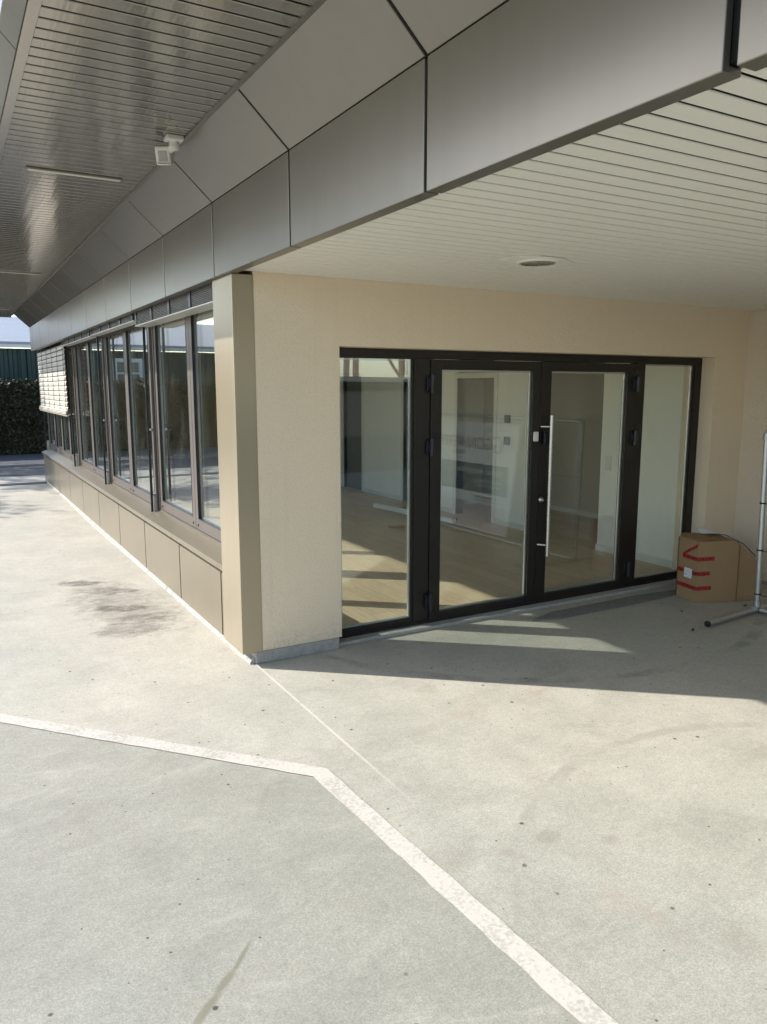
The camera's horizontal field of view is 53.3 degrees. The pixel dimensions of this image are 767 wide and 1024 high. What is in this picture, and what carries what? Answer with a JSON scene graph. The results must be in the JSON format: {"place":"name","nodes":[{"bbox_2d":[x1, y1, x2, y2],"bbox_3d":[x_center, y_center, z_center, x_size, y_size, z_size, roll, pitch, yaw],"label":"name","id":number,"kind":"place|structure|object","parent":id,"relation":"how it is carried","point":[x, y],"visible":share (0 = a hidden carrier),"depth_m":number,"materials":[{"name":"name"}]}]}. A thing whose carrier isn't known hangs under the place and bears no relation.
{"place":"outdoors","nodes":[
{"label":"outdoors","id":0,"kind":"place"},
{"bbox_2d":[0,315,30,348],"label":"sky","id":1,"kind":"structure","parent":0,"point":[13,315],"materials":[{"name":"white"}]},
{"bbox_2d":[0,317,44,380],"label":"storage shed","id":2,"kind":"structure","parent":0,"point":[16,362],"depth_m":23.16,"materials":[{"name":"metal"}]},
{"bbox_2d":[0,453,44,476],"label":"road","id":3,"kind":"structure","parent":0,"point":[28,458],"depth_m":18.61,"materials":[{"name":"grey asphalt"}]},
{"bbox_2d":[0,463,43,467],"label":"kerb","id":4,"kind":"structure","parent":3,"relation":"on","point":[23,465],"depth_m":18.10,"materials":[{"name":"concrete"}]},
{"bbox_2d":[0,378,49,455],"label":"clipped hedge","id":5,"kind":"object","parent":3,"relation":"on","point":[22,430],"visible":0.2,"depth_m":21.33,"materials":[{"name":"green plant"}]},
{"bbox_2d":[0,475,766,1023],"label":"ground","id":6,"kind":"structure","parent":0,"point":[580,801],"depth_m":3.39,"materials":[{"name":"concrete"}]},
{"bbox_2d":[0,482,46,485],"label":"drain channel","id":7,"kind":"object","parent":6,"relation":"on","point":[11,484],"depth_m":14.92,"materials":[{"name":"grey metal"}]},
{"bbox_2d":[0,713,618,1023],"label":"painted line","id":8,"kind":"object","parent":6,"relation":"on","point":[570,996],"visible":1,"depth_m":3.01,"materials":[{"name":"white paint"}]},
{"bbox_2d":[0,0,766,664],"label":"office building","id":9,"kind":"structure","parent":6,"relation":"on","point":[288,318],"depth_m":5.14,"materials":[{"name":"beige paint"}]},
{"bbox_2d":[0,271,40,274],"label":"strip light","id":10,"kind":"object","parent":9,"relation":"attached to","point":[20,272],"visible":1,"depth_m":9.39,"materials":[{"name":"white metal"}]},
{"bbox_2d":[25,166,122,181],"bbox_3d":[-2.039,-2.232,5.053,0.595,0.014,0.060,-5,11,-29],"label":"strip light","id":11,"kind":"object","parent":9,"relation":"attached to","point":[38,169],"visible":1,"depth_m":5.03,"materials":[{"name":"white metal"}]},
{"bbox_2d":[155,133,183,164],"bbox_3d":[-1.234,-2.051,4.364,0.141,0.150,0.212,-5,11,-29],"label":"security camera","id":12,"kind":"object","parent":9,"relation":"attached to","point":[164,154],"visible":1,"depth_m":4.33,"materials":[{"name":"white plastic"}]},
{"bbox_2d":[425,359,541,619],"bbox_3d":[0.797,-0.178,6.102,1.112,2.022,0.113,-5,11,-29],"label":"entrance door","id":13,"kind":"structure","parent":9,"relation":"in","point":[434,382],"depth_m":6.06,"materials":[{"name":"brown metal"}]},
{"bbox_2d":[500,256,574,266],"bbox_3d":[0.885,-1.432,4.384,0.470,0.018,0.291,-5,11,-29],"label":"downlight","id":14,"kind":"object","parent":9,"relation":"attached to","point":[534,261],"visible":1,"depth_m":4.33,"materials":[{"name":"beige metal"}]},
{"bbox_2d":[534,362,640,601],"bbox_3d":[1.786,-0.264,6.634,1.129,2.022,0.158,-5,11,-29],"label":"entrance door","id":15,"kind":"structure","parent":9,"relation":"in","point":[631,384],"depth_m":6.64,"materials":[{"name":"brown metal"}]},
{"bbox_2d":[532,589,675,620],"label":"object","id":16,"kind":"object","parent":6,"relation":"on","point":[599,606],"visible":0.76,"depth_m":6.54,"materials":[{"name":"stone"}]},
{"bbox_2d":[675,532,756,601],"bbox_3d":[2.942,0.475,6.853,0.628,0.560,0.435,-1,9,-5],"label":"cardboard box","id":17,"kind":"object","parent":6,"relation":"on","point":[715,568],"visible":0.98,"depth_m":6.67,"materials":[{"name":"cardboard"}]},
{"bbox_2d":[692,528,735,534],"bbox_3d":[2.962,0.173,6.858,0.366,0.057,0.120,1,9,7],"label":"packing sheet","id":18,"kind":"object","parent":17,"relation":"on","point":[700,530],"visible":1,"depth_m":6.86,"materials":[{"name":"white plastic"}]},
{"bbox_2d":[704,430,766,626],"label":"banner stand","id":19,"kind":"object","parent":6,"relation":"on","point":[757,606],"visible":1,"depth_m":6.25,"materials":[{"name":"silver metal"}]},
{"bbox_2d":[373,503,456,523],"bbox_3d":[0.548,0.017,10.772,0.474,0.113,1.741,-7,11,-36],"label":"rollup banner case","id":20,"kind":"object","parent":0,"point":[403,510],"visible":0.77,"depth_m":10.85,"materials":[{"name":"grey metal"}]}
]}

